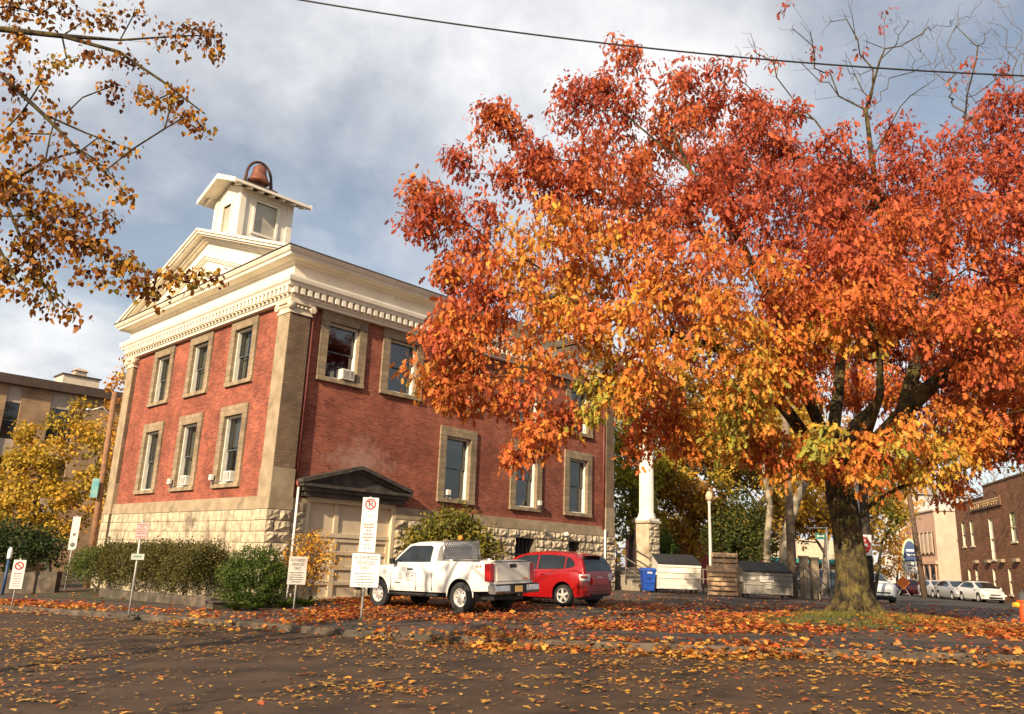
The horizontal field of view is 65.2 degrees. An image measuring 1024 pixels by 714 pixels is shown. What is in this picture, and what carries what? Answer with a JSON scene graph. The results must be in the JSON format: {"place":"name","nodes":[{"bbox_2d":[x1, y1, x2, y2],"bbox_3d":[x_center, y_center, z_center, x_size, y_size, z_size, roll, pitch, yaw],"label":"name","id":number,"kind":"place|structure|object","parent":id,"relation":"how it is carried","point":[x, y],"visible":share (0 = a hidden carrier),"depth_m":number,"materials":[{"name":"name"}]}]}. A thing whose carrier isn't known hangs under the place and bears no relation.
{"place":"outdoors","nodes":[
{"label":"outdoors","id":0,"kind":"place"},
{"bbox_2d":[0,611,1023,713],"bbox_3d":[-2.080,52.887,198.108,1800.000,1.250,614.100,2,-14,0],"label":"road","id":1,"kind":"structure","parent":0,"point":[278,671],"depth_m":11.06,"materials":[{"name":"asphalt"}]},
{"bbox_2d":[87,669,138,673],"bbox_3d":[-5.851,4.633,11.773,0.730,0.032,0.489,2,-14,0],"label":"pothole","id":2,"kind":"object","parent":1,"relation":"on","point":[107,671],"visible":0.93,"depth_m":11.79,"materials":[{"name":"asphalt"}]},
{"bbox_2d":[0,0,228,333],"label":"linden tree","id":3,"kind":"object","parent":1,"relation":"on","point":[31,246],"visible":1,"depth_m":9.36,"materials":[{"name":"orange plant"}]},
{"bbox_2d":[122,519,147,617],"bbox_3d":[-9.505,5.326,20.218,0.320,2.410,0.304,10,-17,-29],"label":"parking sign","id":4,"kind":"object","parent":1,"relation":"on","point":[141,529],"visible":1,"depth_m":20.29,"materials":[{"name":"metal"}]},
{"bbox_2d":[0,584,1023,713],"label":"fallen leaves","id":5,"kind":"object","parent":1,"relation":"on","point":[1006,632],"visible":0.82,"depth_m":15.59,"materials":[{"name":"orange plant"}]},
{"bbox_2d":[0,605,1023,664],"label":"kerb","id":6,"kind":"structure","parent":1,"relation":"on","point":[888,654],"depth_m":14.61,"materials":[{"name":"concrete"}]},
{"bbox_2d":[0,572,1023,654],"bbox_3d":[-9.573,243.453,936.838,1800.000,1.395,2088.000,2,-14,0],"label":"ground","id":7,"kind":"structure","parent":0,"point":[674,596],"depth_m":20.71,"materials":[{"name":"plant"}]},
{"bbox_2d":[1,547,12,594],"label":"bollard lamp","id":8,"kind":"object","parent":7,"relation":"on","point":[9,553],"visible":0.91,"depth_m":28.80,"materials":[{"name":"metal"}]},
{"bbox_2d":[9,558,26,605],"bbox_3d":[-14.527,6.614,23.439,0.320,1.400,0.074,11,-17,-29],"label":"parking sign","id":9,"kind":"object","parent":7,"relation":"on","point":[17,574],"visible":0.95,"depth_m":23.46,"materials":[{"name":"white"}]},
{"bbox_2d":[0,572,61,592],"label":"retaining wall","id":10,"kind":"structure","parent":7,"relation":"on","point":[42,582],"depth_m":29.68,"materials":[{"name":"concrete"}]},
{"bbox_2d":[0,513,72,571],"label":"evergreen shrub","id":11,"kind":"object","parent":7,"relation":"on","point":[39,546],"visible":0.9,"depth_m":32.66,"materials":[{"name":"green plant"}]},
{"bbox_2d":[0,396,112,571],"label":"maple tree","id":12,"kind":"object","parent":7,"relation":"on","point":[50,486],"visible":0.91,"depth_m":38.27,"materials":[{"name":"yellow plant"}]},
{"bbox_2d":[0,368,122,571],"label":"office block","id":13,"kind":"structure","parent":7,"relation":"on","point":[31,399],"depth_m":54.85,"materials":[{"name":"beige brick"}]},
{"bbox_2d":[0,401,19,438],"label":"window","id":14,"kind":"structure","parent":13,"relation":"in","point":[11,409],"depth_m":53.21,"materials":[{"name":"grey glass"}]},
{"bbox_2d":[44,408,74,444],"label":"window","id":15,"kind":"structure","parent":13,"relation":"in","point":[49,431],"depth_m":55.28,"materials":[{"name":"grey glass"}]},
{"bbox_2d":[64,515,80,589],"bbox_3d":[-17.569,7.839,31.871,0.280,3.000,0.082,10,-16,-27],"label":"post sign","id":16,"kind":"object","parent":7,"relation":"on","point":[74,533],"visible":0.87,"depth_m":32.01,"materials":[{"name":"metal"}]},
{"bbox_2d":[83,391,117,587],"bbox_3d":[-18.134,5.590,34.322,1.290,8.469,0.547,4,-15,-7],"label":"utility pole","id":17,"kind":"object","parent":7,"relation":"on","point":[97,488],"visible":0.96,"depth_m":34.48,"materials":[{"name":"brown wood"}]},
{"bbox_2d":[74,355,126,525],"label":"ginkgo tree","id":18,"kind":"object","parent":7,"relation":"on","point":[122,377],"visible":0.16,"depth_m":46.37,"materials":[{"name":"orange plant"}]},
{"bbox_2d":[98,589,219,606],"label":"retaining wall","id":19,"kind":"structure","parent":7,"relation":"on","point":[189,600],"depth_m":24.45,"materials":[{"name":"concrete"}]},
{"bbox_2d":[20,588,333,605],"bbox_3d":[-12.158,8.129,27.180,14.330,0.421,4.491,-8,-18,35],"label":"hedge bed","id":20,"kind":"object","parent":7,"relation":"on","point":[87,594],"visible":0.35,"depth_m":27.47,"materials":[{"name":"soil"}]},
{"bbox_2d":[60,540,129,590],"bbox_3d":[-15.962,8.031,30.921,3.124,1.981,2.069,-12,-20,44],"label":"hedge bush","id":21,"kind":"object","parent":20,"relation":"on","point":[80,563],"visible":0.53,"depth_m":30.62,"materials":[{"name":"green plant"}]},
{"bbox_2d":[89,532,178,590],"bbox_3d":[-13.243,7.360,28.441,4.897,2.191,2.165,-12,-20,43],"label":"hedge bush","id":22,"kind":"object","parent":20,"relation":"on","point":[125,551],"visible":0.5,"depth_m":28.19,"materials":[{"name":"green plant"}]},
{"bbox_2d":[130,535,234,595],"bbox_3d":[-10.525,6.747,25.872,3.859,2.157,2.188,-11,-20,42],"label":"hedge bush","id":23,"kind":"object","parent":20,"relation":"on","point":[178,561],"visible":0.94,"depth_m":25.14,"materials":[{"name":"green plant"}]},
{"bbox_2d":[205,601,237,608],"bbox_3d":[-8.032,6.853,22.111,0.460,0.200,0.760,-12,-20,43],"label":"utility box","id":24,"kind":"object","parent":7,"relation":"on","point":[214,604],"visible":0.64,"depth_m":21.87,"materials":[{"name":"concrete"}]},
{"bbox_2d":[221,600,245,609],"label":"fern","id":25,"kind":"object","parent":7,"relation":"on","point":[235,605],"visible":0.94,"depth_m":21.40,"materials":[{"name":"green plant"}]},
{"bbox_2d":[211,542,291,606],"bbox_3d":[-7.307,6.247,22.657,2.323,2.007,2.284,2,-14,0],"label":"round bush","id":26,"kind":"object","parent":7,"relation":"on","point":[239,575],"visible":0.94,"depth_m":22.26,"materials":[{"name":"green plant"}]},
{"bbox_2d":[238,600,265,609],"bbox_3d":[-6.934,6.644,21.439,0.726,0.254,0.849,2,-14,0],"label":"fern","id":27,"kind":"object","parent":7,"relation":"on","point":[254,607],"visible":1,"depth_m":21.31,"materials":[{"name":"green plant"}]},
{"bbox_2d":[273,597,296,607],"bbox_3d":[-6.316,6.818,22.225,0.777,0.276,0.727,9,-16,-25],"label":"fern","id":28,"kind":"object","parent":7,"relation":"on","point":[285,603],"visible":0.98,"depth_m":22.11,"materials":[{"name":"green plant"}]},
{"bbox_2d":[287,556,307,607],"bbox_3d":[-5.904,6.203,21.875,0.490,1.450,0.072,4,-15,-8],"label":"parking sign","id":29,"kind":"object","parent":7,"relation":"on","point":[297,568],"visible":1,"depth_m":21.92,"materials":[{"name":"metal"}]},
{"bbox_2d":[295,596,316,605],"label":"fern","id":30,"kind":"object","parent":7,"relation":"on","point":[302,601],"visible":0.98,"depth_m":22.80,"materials":[{"name":"green plant"}]},
{"bbox_2d":[282,528,349,599],"bbox_3d":[-6.039,6.234,23.758,2.289,2.428,1.524,10,-17,-29],"label":"autumn shrub","id":31,"kind":"object","parent":7,"relation":"on","point":[317,560],"visible":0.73,"depth_m":23.73,"materials":[{"name":"orange plant"}]},
{"bbox_2d":[349,497,380,628],"bbox_3d":[-3.113,4.377,17.026,0.600,2.770,0.300,5,-15,-12],"label":"parking sign","id":32,"kind":"object","parent":7,"relation":"on","point":[365,568],"visible":1,"depth_m":17.00,"materials":[{"name":"metal"}]},
{"bbox_2d":[90,173,686,601],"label":"courthouse","id":33,"kind":"structure","parent":7,"relation":"on","point":[266,405],"depth_m":29.50,"materials":[{"name":"red brick"}]},
{"bbox_2d":[133,421,165,494],"bbox_3d":[-14.590,4.128,32.525,1.957,2.880,0.450,-12,-20,43],"label":"window","id":34,"kind":"structure","parent":33,"relation":"in","point":[152,437],"depth_m":32.73,"materials":[{"name":"stone"}]},
{"bbox_2d":[146,344,176,407],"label":"window","id":35,"kind":"structure","parent":33,"relation":"in","point":[159,392],"depth_m":33.59,"materials":[{"name":"stone"}]},
{"bbox_2d":[179,475,189,485],"bbox_3d":[-12.024,4.608,29.715,0.500,0.360,0.466,-12,-20,43],"label":"air conditioner","id":36,"kind":"object","parent":33,"relation":"attached to","point":[184,480],"visible":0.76,"depth_m":29.48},
{"bbox_2d":[168,412,203,491],"bbox_3d":[-12.118,3.626,30.209,1.957,2.880,0.490,-12,-20,43],"label":"window","id":37,"kind":"structure","parent":33,"relation":"in","point":[185,461],"depth_m":30.40,"materials":[{"name":"stone"}]},
{"bbox_2d":[182,330,215,398],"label":"window","id":38,"kind":"structure","parent":33,"relation":"in","point":[201,346],"depth_m":31.24,"materials":[{"name":"stone"}]},
{"bbox_2d":[222,471,234,481],"bbox_3d":[-9.566,4.102,27.385,0.500,0.360,0.466,-12,-20,43],"label":"air conditioner","id":39,"kind":"object","parent":33,"relation":"attached to","point":[228,476],"visible":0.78,"depth_m":27.15,"materials":[{"name":"plastic"}]},
{"bbox_2d":[210,402,249,488],"bbox_3d":[-9.674,3.116,27.865,1.957,2.880,0.450,-12,-20,43],"label":"window","id":40,"kind":"structure","parent":33,"relation":"in","point":[232,429],"depth_m":28.06,"materials":[{"name":"stone"}]},
{"bbox_2d":[223,313,260,387],"bbox_3d":[-9.530,-0.170,28.730,1.957,2.460,0.490,-12,-20,43],"label":"window","id":41,"kind":"structure","parent":33,"relation":"in","point":[244,332],"depth_m":28.90,"materials":[{"name":"stone"}]},
{"bbox_2d":[243,161,277,192],"bbox_3d":[-10.826,-7.732,34.254,0.920,1.398,1.500,-12,-20,43],"label":"bell","id":42,"kind":"object","parent":33,"relation":"on","point":[258,177],"visible":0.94,"depth_m":34.05,"materials":[{"name":"brown metal"}]},
{"bbox_2d":[315,309,368,388],"bbox_3d":[-6.003,-0.224,27.982,0.450,2.460,1.917,-12,-20,43],"label":"window","id":43,"kind":"structure","parent":33,"relation":"in","point":[342,338],"depth_m":28.05,"materials":[{"name":"stone"}]},
{"bbox_2d":[336,369,354,381],"bbox_3d":[-5.830,0.650,27.897,0.466,0.360,0.500,-12,-20,43],"label":"air conditioner","id":44,"kind":"object","parent":33,"relation":"attached to","point":[345,374],"visible":0.93,"depth_m":27.72,"materials":[{"name":"plastic"}]},
{"bbox_2d":[297,496,395,599],"bbox_3d":[-5.516,6.624,26.832,0.220,3.550,3.620,-12,-20,43],"label":"garage door","id":45,"kind":"structure","parent":33,"relation":"in","point":[341,519],"depth_m":26.71,"materials":[{"name":"beige paint"}]},
{"bbox_2d":[379,327,423,401],"bbox_3d":[-4.159,0.316,29.791,0.425,2.460,1.917,-12,-20,43],"label":"window","id":46,"kind":"structure","parent":33,"relation":"in","point":[395,346],"depth_m":29.75,"materials":[{"name":"stone"}]},
{"bbox_2d":[436,425,477,504],"bbox_3d":[-2.205,4.221,31.003,0.425,2.880,1.917,-12,-20,43],"label":"window","id":47,"kind":"structure","parent":33,"relation":"in","point":[457,459],"depth_m":31.12,"materials":[{"name":"stone"}]},
{"bbox_2d":[515,537,528,556],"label":"basement window","id":48,"kind":"structure","parent":33,"relation":"in","point":[522,544],"depth_m":33.12,"materials":[{"name":"metal"}]},
{"bbox_2d":[509,439,542,512],"bbox_3d":[0.495,5.023,33.695,0.450,2.880,1.917,-12,-20,43],"label":"window","id":49,"kind":"structure","parent":33,"relation":"in","point":[525,495],"depth_m":33.77,"materials":[{"name":"stone"}]},
{"bbox_2d":[513,366,544,423],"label":"window","id":50,"kind":"structure","parent":33,"relation":"in","point":[521,418],"depth_m":34.58,"materials":[{"name":"stone"}]},
{"bbox_2d":[563,449,592,517],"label":"window","id":51,"kind":"structure","parent":33,"relation":"in","point":[577,492],"depth_m":36.16,"materials":[{"name":"stone"}]},
{"bbox_2d":[565,380,592,438],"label":"window","id":52,"kind":"structure","parent":33,"relation":"in","point":[572,394],"depth_m":37.00,"materials":[{"name":"stone"}]},
{"bbox_2d":[353,535,538,612],"bbox_3d":[-1.952,5.977,22.276,5.740,1.960,2.073,-11,-17,40],"label":"pickup truck","id":53,"kind":"object","parent":7,"relation":"on","point":[461,575],"visible":0.92,"depth_m":21.27,"materials":[{"name":"white paint"}]},
{"bbox_2d":[394,498,513,560],"bbox_3d":[-2.014,6.616,27.636,4.110,3.440,2.582,6,-15,-15],"label":"rhododendron","id":54,"kind":"object","parent":7,"relation":"on","point":[438,529],"visible":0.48,"depth_m":27.54,"materials":[{"name":"green plant"}]},
{"bbox_2d":[510,551,613,605],"bbox_3d":[0.968,6.769,24.666,4.172,1.560,1.937,-10,-17,37],"label":"hatchback car","id":55,"kind":"object","parent":7,"relation":"on","point":[564,578],"visible":0.5,"depth_m":23.45,"materials":[{"name":"red paint"}]},
{"bbox_2d":[639,568,656,591],"bbox_3d":[5.969,9.821,35.224,0.634,1.030,0.756,4,-15,-6],"label":"recycling bin","id":56,"kind":"object","parent":7,"relation":"on","point":[647,576],"visible":1,"depth_m":34.95,"materials":[{"name":"blue plastic"}]},
{"bbox_2d":[614,396,690,566],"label":"tree","id":57,"kind":"object","parent":7,"relation":"on","point":[627,480],"visible":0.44,"depth_m":50.72,"materials":[{"name":"green plant"}]},
{"bbox_2d":[659,524,685,554],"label":"evergreen shrub","id":58,"kind":"object","parent":7,"relation":"on","point":[672,548],"visible":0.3,"depth_m":44.59,"materials":[{"name":"green plant"}]},
{"bbox_2d":[651,553,701,593],"bbox_3d":[7.271,9.579,35.425,2.060,1.680,1.365,3,-15,-2],"label":"dumpster","id":59,"kind":"object","parent":7,"relation":"on","point":[680,571],"visible":0.94,"depth_m":34.86,"materials":[{"name":"white paint"}]},
{"bbox_2d":[621,534,762,584],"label":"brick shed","id":60,"kind":"structure","parent":7,"relation":"on","point":[705,561],"depth_m":58.46,"materials":[{"name":"brick"}]},
{"bbox_2d":[654,349,749,563],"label":"oak tree","id":61,"kind":"object","parent":7,"relation":"on","point":[695,508],"visible":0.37,"depth_m":51.93,"materials":[{"name":"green plant"}]},
{"bbox_2d":[705,491,712,591],"bbox_3d":[9.198,8.556,37.132,0.340,4.640,0.340,2,-14,0],"label":"street lamp","id":62,"kind":"object","parent":7,"relation":"on","point":[709,496],"visible":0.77,"depth_m":37.30,"materials":[{"name":"white metal"}]},
{"bbox_2d":[617,382,815,556],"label":"maple tree","id":63,"kind":"object","parent":7,"relation":"on","point":[746,475],"visible":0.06,"depth_m":64.77,"materials":[{"name":"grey plant"}]},
{"bbox_2d":[706,565,735,594],"bbox_3d":[8.807,9.410,33.677,1.180,1.250,0.140,1,-26,7],"label":"pallet","id":64,"kind":"object","parent":7,"relation":"on","point":[720,566],"visible":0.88,"depth_m":33.73,"materials":[{"name":"brown wood"}]},
{"bbox_2d":[706,567,737,596],"bbox_3d":[8.763,9.382,33.366,1.220,1.160,0.140,0,-28,8],"label":"pallet","id":65,"kind":"object","parent":7,"relation":"on","point":[721,581],"visible":0.96,"depth_m":33.31,"materials":[{"name":"brown wood"}]},
{"bbox_2d":[710,552,739,595],"bbox_3d":[9.053,9.216,34.008,1.120,1.800,0.140,1,-24,6],"label":"pallet","id":66,"kind":"object","parent":7,"relation":"on","point":[726,555],"visible":0.47,"depth_m":34.16,"materials":[{"name":"brown wood"}]},
{"bbox_2d":[697,482,779,563],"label":"evergreen shrub","id":67,"kind":"object","parent":7,"relation":"on","point":[735,542],"visible":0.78,"depth_m":41.78,"materials":[{"name":"green plant"}]},
{"bbox_2d":[615,511,884,573],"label":"woods","id":68,"kind":"object","parent":7,"relation":"on","point":[623,552],"visible":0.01,"depth_m":208.34,"materials":[{"name":"green plant"}]},
{"bbox_2d":[704,386,816,560],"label":"maple tree","id":69,"kind":"object","parent":7,"relation":"on","point":[721,478],"visible":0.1,"depth_m":49.79,"materials":[{"name":"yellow plant"}]},
{"bbox_2d":[718,399,806,562],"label":"plane tree","id":70,"kind":"object","parent":7,"relation":"on","point":[767,533],"visible":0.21,"depth_m":41.35,"materials":[{"name":"grey plant"}]},
{"bbox_2d":[737,561,792,599],"bbox_3d":[10.259,9.050,32.466,2.060,1.460,1.315,1,-15,4],"label":"dumpster","id":71,"kind":"object","parent":7,"relation":"on","point":[764,578],"visible":1,"depth_m":31.93,"materials":[{"name":"grey paint"}]},
{"bbox_2d":[781,396,798,598],"bbox_3d":[12.533,6.050,36.264,0.420,9.600,0.420,2,-14,0],"label":"utility pole","id":72,"kind":"object","parent":7,"relation":"on","point":[790,539],"visible":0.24,"depth_m":35.67,"materials":[{"name":"brown wood"}]},
{"bbox_2d":[762,538,835,571],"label":"shop building","id":73,"kind":"structure","parent":7,"relation":"on","point":[813,550],"depth_m":93.43,"materials":[{"name":"paint"}]},
{"bbox_2d":[798,556,809,598],"bbox_3d":[13.083,9.861,35.802,0.380,1.878,0.380,2,-14,0],"label":"gate post","id":74,"kind":"object","parent":7,"relation":"on","point":[803,561],"visible":0.91,"depth_m":35.69,"materials":[{"name":"wood"}]},
{"bbox_2d":[775,398,840,596],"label":"plane tree","id":75,"kind":"object","parent":7,"relation":"on","point":[798,497],"visible":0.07,"depth_m":40.36,"materials":[{"name":"grey plant"}]},
{"bbox_2d":[794,566,833,599],"bbox_3d":[13.013,9.774,33.992,0.450,1.716,2.154,13,-18,-35],"label":"handrail","id":76,"kind":"object","parent":7,"relation":"on","point":[803,568],"visible":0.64,"depth_m":34.18,"materials":[{"name":"metal"}]},
{"bbox_2d":[808,557,820,599],"bbox_3d":[13.541,9.902,35.796,0.380,1.832,0.380,2,-14,0],"label":"gate post","id":77,"kind":"object","parent":7,"relation":"on","point":[814,565],"visible":0.93,"depth_m":35.70,"materials":[{"name":"wood"}]},
{"bbox_2d":[797,569,834,593],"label":"utility car","id":78,"kind":"object","parent":7,"relation":"on","point":[832,577],"visible":0.12,"depth_m":57.36,"materials":[{"name":"blue paint"}]},
{"bbox_2d":[808,527,830,600],"bbox_3d":[13.129,8.813,34.140,0.802,3.060,0.070,-3,-16,21],"label":"street name sign","id":79,"kind":"object","parent":7,"relation":"on","point":[820,536],"visible":0.94,"depth_m":34.28,"materials":[{"name":"metal"}]},
{"bbox_2d":[751,431,909,569],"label":"maple tree","id":80,"kind":"object","parent":7,"relation":"on","point":[801,526],"visible":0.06,"depth_m":72.43,"materials":[{"name":"orange plant"}]},
{"bbox_2d":[768,390,904,595],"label":"maple tree","id":81,"kind":"object","parent":7,"relation":"on","point":[804,510],"visible":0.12,"depth_m":56.98,"materials":[{"name":"orange plant"}]},
{"bbox_2d":[853,372,875,596],"bbox_3d":[14.376,5.250,32.890,0.455,9.600,0.380,-4,-16,23],"label":"utility pole","id":82,"kind":"object","parent":7,"relation":"on","point":[865,523],"visible":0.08,"depth_m":32.35,"materials":[{"name":"brown wood"}]},
{"bbox_2d":[863,535,872,555],"bbox_3d":[13.882,8.393,31.669,0.800,2.650,0.108,-4,-16,23],"label":"do not enter sign","id":83,"kind":"object","parent":7,"relation":"on","point":[868,543],"visible":0.3,"depth_m":31.76,"materials":[{"name":"metal"}]},
{"bbox_2d":[713,609,1023,630],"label":"planting mound","id":84,"kind":"object","parent":7,"relation":"on","point":[867,623],"visible":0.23,"depth_m":16.52,"materials":[{"name":"plant"}]},
{"bbox_2d":[385,0,1023,614],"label":"oak tree","id":85,"kind":"object","parent":84,"relation":"on","point":[973,370],"visible":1,"depth_m":17.41,"materials":[{"name":"orange plant"}]},
{"bbox_2d":[874,572,898,602],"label":"utility car","id":86,"kind":"object","parent":7,"relation":"on","point":[887,590],"visible":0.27,"depth_m":44.75,"materials":[{"name":"white metal"}]},
{"bbox_2d":[855,462,931,593],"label":"maple tree","id":87,"kind":"object","parent":7,"relation":"on","point":[890,508],"visible":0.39,"depth_m":43.14,"materials":[{"name":"orange plant"}]},
{"bbox_2d":[872,495,924,581],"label":"maple tree","id":88,"kind":"object","parent":7,"relation":"on","point":[898,561],"visible":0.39,"depth_m":89.06,"materials":[{"name":"orange plant"}]},
{"bbox_2d":[907,488,927,597],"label":"utility pole","id":89,"kind":"object","parent":7,"relation":"on","point":[922,581],"visible":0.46,"depth_m":68.21,"materials":[{"name":"brown wood"}]},
{"bbox_2d":[881,480,970,583],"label":"distant house","id":90,"kind":"structure","parent":7,"relation":"on","point":[933,506],"depth_m":129.11,"materials":[{"name":"paint"}]},
{"bbox_2d":[905,509,961,580],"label":"shop building","id":91,"kind":"structure","parent":7,"relation":"on","point":[938,539],"depth_m":82.61,"materials":[{"name":"paint"}]},
{"bbox_2d":[911,532,934,554],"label":"window","id":92,"kind":"structure","parent":91,"relation":"in","point":[926,540],"depth_m":84.58,"materials":[{"name":"beige glass"}]},
{"bbox_2d":[912,561,937,579],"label":"shop window","id":93,"kind":"structure","parent":91,"relation":"in","point":[930,572],"depth_m":83.57,"materials":[{"name":"grey glass"}]},
{"bbox_2d":[900,0,1023,250],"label":"bare tree","id":94,"kind":"object","parent":7,"relation":"on","point":[971,121],"visible":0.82,"depth_m":31.09,"materials":[{"name":"wood"}]},
{"bbox_2d":[955,472,1023,601],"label":"brick building","id":95,"kind":"structure","parent":7,"relation":"on","point":[990,529],"depth_m":65.86,"materials":[{"name":"brown brick"}]},
{"bbox_2d":[988,518,996,560],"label":"window","id":96,"kind":"structure","parent":95,"relation":"in","point":[993,551],"depth_m":67.27,"materials":[{"name":"beige paint"}]},
{"bbox_2d":[1009,513,1017,543],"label":"window","id":97,"kind":"structure","parent":95,"relation":"in","point":[1012,517],"depth_m":62.37,"materials":[{"name":"white glass"}]},
{"bbox_2d":[0,0,1023,575],"label":"sky","id":98,"kind":"structure","parent":0,"point":[338,104],"materials":[{"name":"grey"}]},
{"bbox_2d":[299,0,1023,76],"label":"cable","id":99,"kind":"object","parent":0,"point":[664,49],"visible":1,"depth_m":16.08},
{"bbox_2d":[551,630,1023,653],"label":"footpath","id":100,"kind":"structure","parent":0,"point":[908,644],"depth_m":14.37,"materials":[{"name":"concrete"}]},
{"bbox_2d":[896,593,1022,624],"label":"side street","id":101,"kind":"structure","parent":0,"point":[918,599],"depth_m":50.61,"materials":[{"name":"asphalt"}]},
{"bbox_2d":[896,576,909,594],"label":"roadwork sign","id":102,"kind":"object","parent":101,"relation":"on","point":[903,582],"visible":0.91,"depth_m":71.55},
{"bbox_2d":[902,538,919,594],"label":"shop sign","id":103,"kind":"object","parent":101,"relation":"on","point":[909,559],"visible":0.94,"depth_m":81.82,"materials":[{"name":"metal"}]},
{"bbox_2d":[892,579,936,596],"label":"sedan car","id":104,"kind":"object","parent":101,"relation":"on","point":[911,588],"visible":0.41,"depth_m":73.04,"materials":[{"name":"red paint"}]},
{"bbox_2d":[917,580,940,597],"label":"sedan car","id":105,"kind":"object","parent":101,"relation":"on","point":[930,584],"visible":0.38,"depth_m":67.85,"materials":[{"name":"silver metal"}]},
{"bbox_2d":[934,580,975,600],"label":"hatchback car","id":106,"kind":"object","parent":101,"relation":"on","point":[945,588],"visible":0.53,"depth_m":64.15,"materials":[{"name":"grey paint"}]},
{"bbox_2d":[957,581,1006,602],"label":"hatchback car","id":107,"kind":"object","parent":101,"relation":"on","point":[981,591],"visible":0.99,"depth_m":59.53,"materials":[{"name":"paint"}]},
{"bbox_2d":[1012,590,1023,621],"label":"fire hydrant","id":108,"kind":"object","parent":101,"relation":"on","point":[1019,603],"visible":0.94,"depth_m":20.63,"materials":[{"name":"metal"}]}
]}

